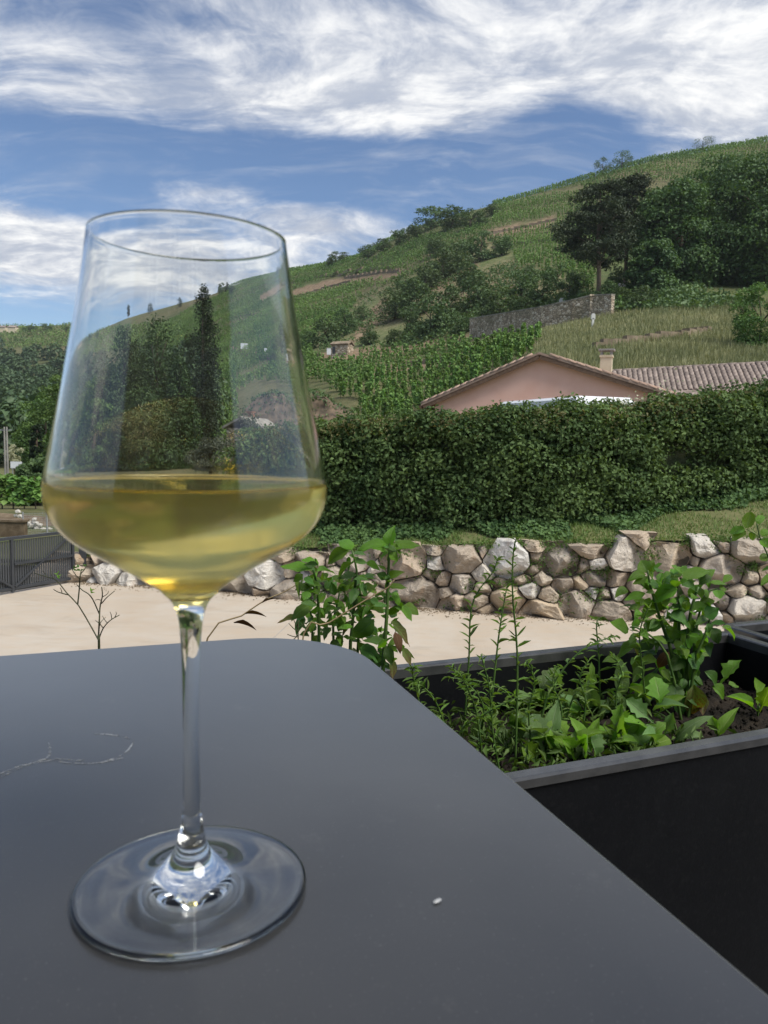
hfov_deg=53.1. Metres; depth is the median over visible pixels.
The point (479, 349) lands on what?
vine
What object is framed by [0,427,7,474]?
utility pole
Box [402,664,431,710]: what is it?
tarragon stem
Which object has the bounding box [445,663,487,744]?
tarragon stem
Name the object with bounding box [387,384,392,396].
vine
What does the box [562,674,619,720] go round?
tarragon stem
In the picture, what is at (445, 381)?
vine
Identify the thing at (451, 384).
vine
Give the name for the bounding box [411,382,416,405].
vine
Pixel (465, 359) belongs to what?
vine
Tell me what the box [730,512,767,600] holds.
green sprig
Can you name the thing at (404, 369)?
vine
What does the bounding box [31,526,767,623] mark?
boulder wall
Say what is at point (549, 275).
scrub bush
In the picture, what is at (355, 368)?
vineyard rows
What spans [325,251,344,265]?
scrub bush
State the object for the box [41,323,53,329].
plateau tree
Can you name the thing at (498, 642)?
tarragon stem
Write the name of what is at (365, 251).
scrub bush
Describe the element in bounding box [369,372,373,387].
vine
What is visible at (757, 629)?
planter
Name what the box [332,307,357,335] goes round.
scrub bush
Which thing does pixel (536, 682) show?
tarragon stem
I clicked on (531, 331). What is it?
vine
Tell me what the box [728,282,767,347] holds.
broad shrub
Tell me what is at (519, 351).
vine
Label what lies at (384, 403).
vine
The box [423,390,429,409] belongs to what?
vine
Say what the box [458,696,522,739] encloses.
tarragon stem
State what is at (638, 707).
salad seedling
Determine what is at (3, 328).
farm building
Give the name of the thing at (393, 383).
vine
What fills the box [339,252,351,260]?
scrub bush
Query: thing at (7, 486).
garden vine
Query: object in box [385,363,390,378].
vine
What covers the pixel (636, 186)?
pine tree
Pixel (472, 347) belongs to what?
vine
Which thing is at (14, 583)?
driveway gate
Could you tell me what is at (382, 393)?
vine
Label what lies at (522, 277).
scrub bush
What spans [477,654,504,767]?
tarragon stem
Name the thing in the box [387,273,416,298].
scrub bush
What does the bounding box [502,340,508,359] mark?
vine
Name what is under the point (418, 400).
vine
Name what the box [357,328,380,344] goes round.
scrub bush
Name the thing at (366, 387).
vine
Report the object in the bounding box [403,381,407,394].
vine
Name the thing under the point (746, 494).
ivy cover
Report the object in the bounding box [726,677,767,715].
salad seedling
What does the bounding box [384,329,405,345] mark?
scrub bush
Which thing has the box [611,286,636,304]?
scrub bush
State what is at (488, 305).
scrub bush
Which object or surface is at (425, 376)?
vine
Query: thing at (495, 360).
vine
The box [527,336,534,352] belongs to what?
vine
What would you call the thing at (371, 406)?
vine
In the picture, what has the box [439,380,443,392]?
vine
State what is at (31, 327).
plateau tree
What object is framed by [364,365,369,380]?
vine
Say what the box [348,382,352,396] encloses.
vine
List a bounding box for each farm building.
[0,326,7,332]
[8,325,19,332]
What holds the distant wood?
on the hillside
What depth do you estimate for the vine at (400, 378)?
90.88 m
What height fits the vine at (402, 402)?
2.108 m
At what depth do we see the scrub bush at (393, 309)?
165.32 m
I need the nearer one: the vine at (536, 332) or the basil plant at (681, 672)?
the basil plant at (681, 672)
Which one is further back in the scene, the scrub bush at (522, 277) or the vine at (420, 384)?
the scrub bush at (522, 277)
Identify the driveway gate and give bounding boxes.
[0,532,74,591]
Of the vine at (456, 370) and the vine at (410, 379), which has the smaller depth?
the vine at (456, 370)
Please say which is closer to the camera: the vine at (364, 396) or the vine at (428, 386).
the vine at (428, 386)
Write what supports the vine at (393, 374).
on the hillside
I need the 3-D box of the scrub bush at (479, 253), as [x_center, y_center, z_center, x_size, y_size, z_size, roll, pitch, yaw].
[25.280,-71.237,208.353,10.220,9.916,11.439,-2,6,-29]
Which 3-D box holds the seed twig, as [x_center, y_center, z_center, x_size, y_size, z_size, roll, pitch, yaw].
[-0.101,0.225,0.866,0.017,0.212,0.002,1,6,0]
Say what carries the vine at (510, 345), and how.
on the hillside
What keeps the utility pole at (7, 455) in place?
on the ground at (2, 470)
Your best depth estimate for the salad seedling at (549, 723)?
1.00 m
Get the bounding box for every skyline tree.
[594,157,613,173]
[610,150,633,167]
[691,136,715,151]
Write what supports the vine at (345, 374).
on the hillside
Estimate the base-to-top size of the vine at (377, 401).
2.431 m
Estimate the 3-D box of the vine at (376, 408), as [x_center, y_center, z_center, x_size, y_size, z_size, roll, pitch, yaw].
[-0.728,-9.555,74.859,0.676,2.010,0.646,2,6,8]
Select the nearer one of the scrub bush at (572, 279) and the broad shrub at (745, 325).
the broad shrub at (745, 325)
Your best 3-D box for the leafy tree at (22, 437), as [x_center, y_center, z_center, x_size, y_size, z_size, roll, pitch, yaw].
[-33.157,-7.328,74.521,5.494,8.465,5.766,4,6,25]
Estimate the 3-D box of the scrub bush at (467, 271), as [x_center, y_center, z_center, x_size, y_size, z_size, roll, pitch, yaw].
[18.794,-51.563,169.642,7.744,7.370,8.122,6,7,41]
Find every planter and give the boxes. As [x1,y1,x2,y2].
[379,631,767,994]
[724,619,767,642]
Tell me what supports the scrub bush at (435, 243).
on the hillside
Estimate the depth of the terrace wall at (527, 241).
218.72 m
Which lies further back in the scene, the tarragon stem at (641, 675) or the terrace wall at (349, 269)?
the terrace wall at (349, 269)
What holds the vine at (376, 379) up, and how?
on the hillside
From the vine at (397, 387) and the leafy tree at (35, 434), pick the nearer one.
the leafy tree at (35, 434)
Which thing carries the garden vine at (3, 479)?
on the hillside
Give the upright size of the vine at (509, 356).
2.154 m
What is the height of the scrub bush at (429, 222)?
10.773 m
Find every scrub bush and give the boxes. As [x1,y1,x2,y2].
[299,330,320,349]
[310,315,343,345]
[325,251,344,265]
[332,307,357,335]
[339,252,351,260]
[352,304,371,320]
[357,244,377,259]
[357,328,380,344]
[372,238,392,251]
[376,289,405,323]
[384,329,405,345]
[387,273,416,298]
[390,228,409,244]
[396,277,436,318]
[397,304,425,331]
[404,263,443,293]
[406,224,430,238]
[412,206,446,229]
[412,293,458,339]
[422,246,465,281]
[424,236,449,256]
[430,285,468,313]
[435,204,473,228]
[443,241,473,271]
[448,313,469,335]
[451,261,487,287]
[454,208,488,229]
[456,229,496,262]
[459,270,495,311]
[475,286,519,316]
[483,203,501,214]
[489,235,514,256]
[507,269,538,295]
[508,296,534,310]
[522,265,537,277]
[522,279,560,305]
[539,262,569,288]
[556,272,581,298]
[565,269,590,288]
[574,288,600,298]
[597,280,618,293]
[606,267,623,284]
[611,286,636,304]
[618,272,636,290]
[625,284,661,307]
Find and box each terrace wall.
[291,264,394,283]
[293,280,351,296]
[344,268,400,278]
[374,353,455,371]
[490,219,556,234]
[492,238,554,248]
[592,326,711,347]
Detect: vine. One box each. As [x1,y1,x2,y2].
[0,476,10,508]
[2,475,10,504]
[4,476,18,508]
[15,475,32,508]
[25,476,41,508]
[334,378,338,390]
[337,373,342,388]
[338,381,342,396]
[341,381,346,395]
[343,372,347,387]
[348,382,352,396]
[349,375,353,384]
[353,383,357,397]
[356,377,362,394]
[358,392,362,408]
[361,394,367,413]
[361,402,366,413]
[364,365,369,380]
[364,372,368,389]
[364,382,368,395]
[367,382,373,396]
[367,397,372,409]
[368,402,373,421]
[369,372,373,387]
[374,376,379,389]
[374,389,379,407]
[374,404,378,418]
[375,367,379,380]
[375,397,380,411]
[380,366,384,384]
[380,388,385,403]
[380,397,385,414]
[382,400,387,418]
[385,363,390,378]
[385,377,390,390]
[385,397,392,416]
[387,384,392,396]
[388,393,394,414]
[391,363,396,377]
[391,371,396,384]
[391,378,396,394]
[393,398,398,413]
[394,384,399,399]
[396,402,400,415]
[397,373,402,385]
[400,398,404,411]
[402,364,406,379]
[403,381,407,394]
[404,399,409,413]
[408,374,412,386]
[409,366,412,379]
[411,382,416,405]
[412,359,415,372]
[412,391,416,406]
[415,387,422,409]
[417,357,421,373]
[418,366,422,379]
[418,382,424,397]
[422,371,427,384]
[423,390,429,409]
[424,383,431,398]
[426,361,430,373]
[428,368,434,379]
[428,374,433,387]
[430,357,434,366]
[431,380,436,396]
[434,354,439,370]
[436,362,441,377]
[436,373,441,386]
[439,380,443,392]
[441,356,445,368]
[442,379,448,390]
[443,360,448,371]
[444,372,448,385]
[447,353,452,367]
[448,375,453,387]
[449,379,453,388]
[450,358,454,373]
[453,365,459,385]
[455,348,460,364]
[457,369,463,384]
[462,341,468,358]
[463,355,467,368]
[464,346,468,359]
[464,371,469,381]
[469,345,474,360]
[469,365,473,379]
[473,353,478,362]
[473,362,479,377]
[474,338,479,353]
[476,346,481,357]
[476,356,482,375]
[479,341,484,355]
[482,359,489,373]
[487,354,491,368]
[489,345,494,366]
[492,352,498,369]
[496,334,499,344]
[496,349,500,366]
[499,350,504,365]
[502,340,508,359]
[502,347,508,364]
[505,332,510,340]
[506,348,511,362]
[508,338,514,356]
[508,343,513,361]
[509,324,514,336]
[514,334,521,355]
[516,341,522,359]
[520,324,526,338]
[521,336,525,354]
[524,336,530,353]
[527,326,533,342]
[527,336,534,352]
[534,324,539,344]
[536,321,541,337]
[616,295,621,307]
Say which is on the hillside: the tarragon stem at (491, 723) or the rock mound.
the rock mound
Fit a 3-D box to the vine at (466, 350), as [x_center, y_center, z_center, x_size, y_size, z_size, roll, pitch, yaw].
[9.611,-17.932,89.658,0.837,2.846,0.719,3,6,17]
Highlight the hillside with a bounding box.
[0,141,767,564]
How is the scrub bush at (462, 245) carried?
on the hillside
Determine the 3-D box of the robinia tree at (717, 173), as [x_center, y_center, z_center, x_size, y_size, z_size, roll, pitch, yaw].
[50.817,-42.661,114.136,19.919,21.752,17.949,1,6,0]
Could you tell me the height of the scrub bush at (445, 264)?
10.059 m
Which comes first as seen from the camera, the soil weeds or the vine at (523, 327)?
the soil weeds
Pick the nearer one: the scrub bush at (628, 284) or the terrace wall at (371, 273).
the scrub bush at (628, 284)
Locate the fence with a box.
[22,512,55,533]
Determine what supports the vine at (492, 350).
on the hillside
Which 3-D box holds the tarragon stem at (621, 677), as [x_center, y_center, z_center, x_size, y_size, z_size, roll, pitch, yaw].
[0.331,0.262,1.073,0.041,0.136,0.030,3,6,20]
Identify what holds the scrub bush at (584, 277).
on the hillside
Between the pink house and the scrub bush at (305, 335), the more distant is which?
the scrub bush at (305, 335)
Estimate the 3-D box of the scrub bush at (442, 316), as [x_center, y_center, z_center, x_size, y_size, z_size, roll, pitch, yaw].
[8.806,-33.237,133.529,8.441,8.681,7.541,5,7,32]
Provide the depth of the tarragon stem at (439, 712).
1.01 m
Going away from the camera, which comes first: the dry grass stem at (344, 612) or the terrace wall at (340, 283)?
the dry grass stem at (344, 612)
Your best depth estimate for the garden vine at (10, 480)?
35.94 m
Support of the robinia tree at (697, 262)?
on the hillside
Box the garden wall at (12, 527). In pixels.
[0,519,29,536]
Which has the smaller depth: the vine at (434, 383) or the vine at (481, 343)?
the vine at (434, 383)
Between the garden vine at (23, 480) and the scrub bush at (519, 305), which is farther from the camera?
the scrub bush at (519, 305)
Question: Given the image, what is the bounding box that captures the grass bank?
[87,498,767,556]
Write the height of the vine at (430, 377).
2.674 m
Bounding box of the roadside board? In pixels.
[10,461,21,473]
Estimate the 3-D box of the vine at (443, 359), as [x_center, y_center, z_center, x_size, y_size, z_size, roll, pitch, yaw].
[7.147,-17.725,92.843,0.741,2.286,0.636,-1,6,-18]
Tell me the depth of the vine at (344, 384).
90.59 m
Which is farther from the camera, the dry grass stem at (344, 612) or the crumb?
the dry grass stem at (344, 612)
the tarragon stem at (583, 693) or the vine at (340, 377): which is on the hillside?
the vine at (340, 377)
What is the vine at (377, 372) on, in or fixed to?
on the hillside
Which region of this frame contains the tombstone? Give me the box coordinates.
[591,313,594,326]
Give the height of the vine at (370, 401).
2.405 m
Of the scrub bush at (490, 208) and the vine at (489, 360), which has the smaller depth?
the vine at (489, 360)
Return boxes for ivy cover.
[310,476,767,545]
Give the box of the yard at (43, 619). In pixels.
[0,582,723,664]
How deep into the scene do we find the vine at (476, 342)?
91.84 m
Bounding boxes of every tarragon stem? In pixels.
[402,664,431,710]
[408,677,448,721]
[424,703,455,731]
[441,676,527,737]
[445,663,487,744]
[454,670,490,754]
[456,555,504,733]
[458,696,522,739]
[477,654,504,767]
[484,583,515,738]
[501,525,530,766]
[517,659,543,743]
[535,634,620,717]
[544,664,571,734]
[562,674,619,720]
[569,655,595,725]
[588,615,612,716]
[607,652,631,719]
[626,602,654,721]
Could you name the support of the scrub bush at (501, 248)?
on the hillside
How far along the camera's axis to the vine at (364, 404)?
72.01 m
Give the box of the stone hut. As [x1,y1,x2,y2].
[330,341,354,358]
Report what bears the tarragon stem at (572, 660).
in the planter at (679, 831)
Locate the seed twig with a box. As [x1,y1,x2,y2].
[287,619,301,639]
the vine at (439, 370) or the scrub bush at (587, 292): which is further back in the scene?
the scrub bush at (587, 292)
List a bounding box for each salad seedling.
[471,710,527,750]
[514,667,580,708]
[521,699,569,762]
[550,654,650,718]
[552,717,605,760]
[599,704,655,748]
[624,697,671,747]
[645,676,712,742]
[706,707,738,736]
[720,660,740,682]
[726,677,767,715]
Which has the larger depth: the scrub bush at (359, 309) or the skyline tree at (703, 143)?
the skyline tree at (703, 143)
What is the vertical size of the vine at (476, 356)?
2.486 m
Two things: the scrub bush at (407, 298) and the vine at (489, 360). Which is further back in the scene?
the scrub bush at (407, 298)
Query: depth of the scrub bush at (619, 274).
116.70 m
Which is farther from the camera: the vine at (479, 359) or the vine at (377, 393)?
the vine at (377, 393)
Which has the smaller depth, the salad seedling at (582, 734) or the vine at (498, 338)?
the salad seedling at (582, 734)
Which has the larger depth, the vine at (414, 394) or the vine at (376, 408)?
the vine at (414, 394)
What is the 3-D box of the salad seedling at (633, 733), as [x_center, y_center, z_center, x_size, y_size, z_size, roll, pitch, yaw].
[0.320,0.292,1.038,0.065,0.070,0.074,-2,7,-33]
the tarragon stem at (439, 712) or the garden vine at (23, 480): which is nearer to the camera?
the tarragon stem at (439, 712)
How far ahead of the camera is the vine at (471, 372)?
75.45 m
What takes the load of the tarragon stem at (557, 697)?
in the planter at (679, 831)
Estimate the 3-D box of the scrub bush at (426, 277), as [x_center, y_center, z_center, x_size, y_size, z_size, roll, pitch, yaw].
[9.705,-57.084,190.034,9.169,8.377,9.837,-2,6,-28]
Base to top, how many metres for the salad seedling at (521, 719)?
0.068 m
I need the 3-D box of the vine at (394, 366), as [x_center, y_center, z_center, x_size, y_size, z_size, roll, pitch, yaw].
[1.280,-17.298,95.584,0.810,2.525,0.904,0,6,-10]
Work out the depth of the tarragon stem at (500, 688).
1.06 m
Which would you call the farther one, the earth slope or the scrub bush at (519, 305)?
the scrub bush at (519, 305)
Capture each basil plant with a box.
[278,525,421,678]
[603,560,738,719]
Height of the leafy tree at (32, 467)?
4.749 m
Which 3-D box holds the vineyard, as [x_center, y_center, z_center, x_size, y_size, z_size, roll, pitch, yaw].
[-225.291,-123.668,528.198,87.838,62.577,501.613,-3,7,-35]
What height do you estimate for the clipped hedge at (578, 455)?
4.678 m
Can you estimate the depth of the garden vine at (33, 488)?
35.97 m
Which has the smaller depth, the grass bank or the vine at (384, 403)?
the grass bank
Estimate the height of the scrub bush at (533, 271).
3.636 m
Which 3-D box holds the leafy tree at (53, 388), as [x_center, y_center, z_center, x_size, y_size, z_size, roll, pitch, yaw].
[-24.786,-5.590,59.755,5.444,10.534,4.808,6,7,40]
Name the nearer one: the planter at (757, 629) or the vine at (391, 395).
the planter at (757, 629)
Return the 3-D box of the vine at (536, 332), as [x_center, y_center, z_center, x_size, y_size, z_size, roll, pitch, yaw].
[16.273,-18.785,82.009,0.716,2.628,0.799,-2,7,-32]
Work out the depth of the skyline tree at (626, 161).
284.04 m
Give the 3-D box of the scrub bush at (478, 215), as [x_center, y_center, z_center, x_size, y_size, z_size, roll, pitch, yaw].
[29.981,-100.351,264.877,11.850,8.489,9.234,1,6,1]
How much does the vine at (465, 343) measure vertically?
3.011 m
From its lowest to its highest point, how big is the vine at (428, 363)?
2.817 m
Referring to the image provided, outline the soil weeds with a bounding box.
[434,682,736,772]
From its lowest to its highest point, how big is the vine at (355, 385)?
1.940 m
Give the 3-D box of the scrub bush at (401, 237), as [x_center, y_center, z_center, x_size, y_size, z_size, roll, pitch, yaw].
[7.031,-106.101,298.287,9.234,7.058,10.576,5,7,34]
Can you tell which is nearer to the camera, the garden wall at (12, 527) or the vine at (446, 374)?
the garden wall at (12, 527)
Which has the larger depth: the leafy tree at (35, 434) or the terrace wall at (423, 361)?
the terrace wall at (423, 361)
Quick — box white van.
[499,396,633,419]
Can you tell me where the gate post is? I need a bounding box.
[79,548,86,564]
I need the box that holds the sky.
[0,0,767,325]
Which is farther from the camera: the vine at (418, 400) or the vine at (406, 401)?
the vine at (418, 400)
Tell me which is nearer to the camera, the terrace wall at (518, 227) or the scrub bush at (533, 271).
the scrub bush at (533, 271)
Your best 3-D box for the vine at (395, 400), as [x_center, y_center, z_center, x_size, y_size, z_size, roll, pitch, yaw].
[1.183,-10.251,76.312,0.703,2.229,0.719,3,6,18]
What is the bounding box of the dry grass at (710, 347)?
[528,298,767,368]
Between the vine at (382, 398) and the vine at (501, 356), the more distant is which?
the vine at (382, 398)
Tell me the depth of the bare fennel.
0.87 m
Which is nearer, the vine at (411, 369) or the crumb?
the crumb
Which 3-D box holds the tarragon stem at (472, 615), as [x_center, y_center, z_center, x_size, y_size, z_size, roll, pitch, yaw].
[0.135,0.191,1.082,0.065,0.266,0.034,1,6,0]
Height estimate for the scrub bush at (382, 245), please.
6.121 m
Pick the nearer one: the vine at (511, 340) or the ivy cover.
the ivy cover
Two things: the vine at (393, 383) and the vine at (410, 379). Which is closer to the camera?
the vine at (393, 383)
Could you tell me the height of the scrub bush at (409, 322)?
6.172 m
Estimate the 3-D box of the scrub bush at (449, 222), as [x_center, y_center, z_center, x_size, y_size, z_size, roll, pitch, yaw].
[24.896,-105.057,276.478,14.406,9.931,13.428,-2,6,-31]
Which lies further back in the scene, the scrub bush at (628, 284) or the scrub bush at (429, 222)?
the scrub bush at (429, 222)
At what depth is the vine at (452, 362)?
87.78 m
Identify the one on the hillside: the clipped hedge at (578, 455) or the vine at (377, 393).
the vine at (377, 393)
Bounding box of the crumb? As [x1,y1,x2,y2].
[433,898,441,903]
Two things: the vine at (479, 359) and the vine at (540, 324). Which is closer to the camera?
the vine at (479, 359)
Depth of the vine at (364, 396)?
79.85 m
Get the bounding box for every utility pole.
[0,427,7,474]
[2,427,11,472]
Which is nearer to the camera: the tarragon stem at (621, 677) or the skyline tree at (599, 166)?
the tarragon stem at (621, 677)
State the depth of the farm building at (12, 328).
649.33 m
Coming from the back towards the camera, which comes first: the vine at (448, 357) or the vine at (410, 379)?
the vine at (448, 357)
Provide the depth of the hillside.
204.86 m
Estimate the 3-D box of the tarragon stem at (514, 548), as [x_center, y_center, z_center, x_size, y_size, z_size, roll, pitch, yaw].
[0.163,0.175,0.956,0.037,0.324,0.030,-3,7,-34]
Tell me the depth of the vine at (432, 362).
93.99 m
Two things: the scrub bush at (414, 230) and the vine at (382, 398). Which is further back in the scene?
the scrub bush at (414, 230)
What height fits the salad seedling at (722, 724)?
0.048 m
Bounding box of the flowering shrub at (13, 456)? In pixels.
[3,444,24,474]
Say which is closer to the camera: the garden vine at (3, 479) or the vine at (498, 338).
the garden vine at (3, 479)
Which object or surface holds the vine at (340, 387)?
on the hillside
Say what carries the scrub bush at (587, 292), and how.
on the hillside
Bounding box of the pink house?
[419,348,767,415]
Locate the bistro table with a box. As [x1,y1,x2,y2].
[0,638,767,1023]
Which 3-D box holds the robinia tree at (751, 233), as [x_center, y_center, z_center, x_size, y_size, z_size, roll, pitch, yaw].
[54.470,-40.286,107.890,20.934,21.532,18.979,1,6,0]
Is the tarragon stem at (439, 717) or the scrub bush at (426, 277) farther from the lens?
the scrub bush at (426, 277)
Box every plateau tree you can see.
[27,325,36,330]
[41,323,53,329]
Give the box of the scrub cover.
[312,185,767,349]
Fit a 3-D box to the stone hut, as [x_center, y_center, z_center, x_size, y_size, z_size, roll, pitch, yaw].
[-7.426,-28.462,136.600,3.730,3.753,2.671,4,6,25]
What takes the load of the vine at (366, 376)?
on the hillside
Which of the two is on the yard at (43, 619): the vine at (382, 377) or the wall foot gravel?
the wall foot gravel
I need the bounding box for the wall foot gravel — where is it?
[71,581,723,628]
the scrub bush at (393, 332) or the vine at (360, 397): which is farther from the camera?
the scrub bush at (393, 332)
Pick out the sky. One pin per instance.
(325, 126)
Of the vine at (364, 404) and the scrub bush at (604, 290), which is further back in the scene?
the scrub bush at (604, 290)
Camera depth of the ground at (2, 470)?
25.70 m
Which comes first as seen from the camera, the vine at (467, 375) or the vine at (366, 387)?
the vine at (467, 375)
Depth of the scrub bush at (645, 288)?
91.01 m
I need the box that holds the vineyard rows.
[289,135,767,389]
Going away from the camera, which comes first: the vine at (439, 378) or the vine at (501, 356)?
the vine at (501, 356)
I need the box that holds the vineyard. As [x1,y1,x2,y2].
[0,322,70,347]
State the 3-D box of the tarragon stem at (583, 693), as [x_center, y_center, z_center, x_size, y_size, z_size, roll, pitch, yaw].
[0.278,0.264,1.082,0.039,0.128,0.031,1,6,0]
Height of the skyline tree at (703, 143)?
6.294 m
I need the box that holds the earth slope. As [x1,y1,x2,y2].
[0,513,52,525]
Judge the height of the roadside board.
1.600 m
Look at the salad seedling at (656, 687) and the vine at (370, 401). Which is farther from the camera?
the vine at (370, 401)
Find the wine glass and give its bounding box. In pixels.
[41,209,326,961]
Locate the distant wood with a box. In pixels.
[0,337,66,466]
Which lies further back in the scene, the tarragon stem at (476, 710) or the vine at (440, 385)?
the vine at (440, 385)
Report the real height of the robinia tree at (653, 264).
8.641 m
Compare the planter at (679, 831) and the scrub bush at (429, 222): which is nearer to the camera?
the planter at (679, 831)
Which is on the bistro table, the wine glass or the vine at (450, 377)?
the wine glass
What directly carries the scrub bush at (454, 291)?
on the hillside
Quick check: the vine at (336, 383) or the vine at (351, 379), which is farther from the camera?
the vine at (336, 383)
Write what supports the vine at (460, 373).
on the hillside
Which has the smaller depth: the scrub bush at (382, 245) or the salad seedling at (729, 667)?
the salad seedling at (729, 667)
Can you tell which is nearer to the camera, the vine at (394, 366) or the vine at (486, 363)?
the vine at (486, 363)
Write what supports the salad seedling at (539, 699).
in the planter at (679, 831)
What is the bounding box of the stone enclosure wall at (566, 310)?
[469,294,614,337]
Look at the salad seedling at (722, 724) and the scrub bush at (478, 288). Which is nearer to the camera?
the salad seedling at (722, 724)
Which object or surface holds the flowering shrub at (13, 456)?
on the ground at (2, 470)
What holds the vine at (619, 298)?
on the hillside
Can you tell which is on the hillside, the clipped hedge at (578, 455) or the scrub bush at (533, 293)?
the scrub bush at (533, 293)
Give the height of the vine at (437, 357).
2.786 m
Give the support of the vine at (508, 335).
on the hillside
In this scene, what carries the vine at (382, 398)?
on the hillside
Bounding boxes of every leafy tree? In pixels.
[9,455,44,505]
[10,393,57,463]
[27,374,61,456]
[28,423,44,471]
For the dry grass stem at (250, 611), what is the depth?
0.97 m
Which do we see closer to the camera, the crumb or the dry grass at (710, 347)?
the crumb
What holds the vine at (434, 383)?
on the hillside
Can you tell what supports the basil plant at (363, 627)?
on the planter at (679, 831)
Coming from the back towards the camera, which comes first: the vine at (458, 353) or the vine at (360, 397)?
the vine at (458, 353)
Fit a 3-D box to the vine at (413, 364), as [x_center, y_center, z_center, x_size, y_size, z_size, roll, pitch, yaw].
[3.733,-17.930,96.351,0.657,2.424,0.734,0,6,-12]
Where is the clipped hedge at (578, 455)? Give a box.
[314,368,767,530]
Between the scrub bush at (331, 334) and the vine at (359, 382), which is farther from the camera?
the scrub bush at (331, 334)
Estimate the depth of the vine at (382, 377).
93.01 m
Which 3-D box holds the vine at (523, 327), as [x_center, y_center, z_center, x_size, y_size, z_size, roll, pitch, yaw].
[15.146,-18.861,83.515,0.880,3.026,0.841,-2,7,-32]
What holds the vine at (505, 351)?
on the hillside
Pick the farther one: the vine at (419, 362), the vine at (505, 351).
the vine at (419, 362)
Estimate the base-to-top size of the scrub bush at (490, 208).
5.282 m
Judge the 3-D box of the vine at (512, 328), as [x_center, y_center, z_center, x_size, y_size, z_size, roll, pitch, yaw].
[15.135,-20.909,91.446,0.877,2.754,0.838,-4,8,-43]
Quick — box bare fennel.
[34,564,118,648]
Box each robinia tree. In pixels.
[623,238,681,291]
[625,176,739,285]
[673,151,767,283]
[701,149,767,286]
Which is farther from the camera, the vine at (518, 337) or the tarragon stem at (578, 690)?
the vine at (518, 337)
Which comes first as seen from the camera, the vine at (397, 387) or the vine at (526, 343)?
the vine at (526, 343)
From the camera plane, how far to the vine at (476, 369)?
71.60 m
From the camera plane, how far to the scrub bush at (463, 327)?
124.05 m
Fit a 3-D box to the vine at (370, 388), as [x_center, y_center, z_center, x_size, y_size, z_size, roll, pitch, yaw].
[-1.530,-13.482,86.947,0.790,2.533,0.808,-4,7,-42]
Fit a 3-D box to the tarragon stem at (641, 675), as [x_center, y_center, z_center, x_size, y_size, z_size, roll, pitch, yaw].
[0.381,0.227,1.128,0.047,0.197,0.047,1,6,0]
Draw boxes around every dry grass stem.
[206,580,303,640]
[302,580,393,639]
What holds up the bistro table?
on the terrace
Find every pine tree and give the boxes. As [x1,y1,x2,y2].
[544,178,647,290]
[582,171,667,282]
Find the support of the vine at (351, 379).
on the hillside
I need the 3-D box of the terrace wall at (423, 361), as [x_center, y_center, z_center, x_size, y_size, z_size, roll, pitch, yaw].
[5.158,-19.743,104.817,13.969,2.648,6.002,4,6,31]
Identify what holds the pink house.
on the hillside
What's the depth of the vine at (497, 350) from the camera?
76.28 m
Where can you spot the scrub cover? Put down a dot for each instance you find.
(696, 297)
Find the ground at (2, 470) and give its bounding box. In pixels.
[0,461,50,592]
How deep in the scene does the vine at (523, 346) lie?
77.24 m
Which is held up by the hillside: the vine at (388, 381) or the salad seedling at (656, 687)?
the vine at (388, 381)
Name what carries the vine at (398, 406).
on the hillside
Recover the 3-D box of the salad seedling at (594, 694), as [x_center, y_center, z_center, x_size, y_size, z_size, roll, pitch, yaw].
[0.330,0.266,1.163,0.158,0.099,0.058,1,6,0]
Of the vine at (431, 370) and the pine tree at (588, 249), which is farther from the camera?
the pine tree at (588, 249)
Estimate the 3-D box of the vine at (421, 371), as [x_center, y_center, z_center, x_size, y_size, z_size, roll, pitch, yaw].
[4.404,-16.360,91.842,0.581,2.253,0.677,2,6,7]
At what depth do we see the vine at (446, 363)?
88.79 m
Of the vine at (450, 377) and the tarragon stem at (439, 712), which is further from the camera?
the vine at (450, 377)
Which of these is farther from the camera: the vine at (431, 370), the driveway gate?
the vine at (431, 370)
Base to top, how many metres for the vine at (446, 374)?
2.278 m
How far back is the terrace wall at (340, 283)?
307.91 m
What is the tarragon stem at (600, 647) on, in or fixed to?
in the planter at (679, 831)
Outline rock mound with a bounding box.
[309,388,356,423]
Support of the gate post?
on the yard at (43, 619)
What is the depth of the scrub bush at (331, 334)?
161.65 m
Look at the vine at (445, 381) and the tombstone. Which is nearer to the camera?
the vine at (445, 381)
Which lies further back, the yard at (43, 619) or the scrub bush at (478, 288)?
the scrub bush at (478, 288)
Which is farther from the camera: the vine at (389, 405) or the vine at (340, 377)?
the vine at (340, 377)

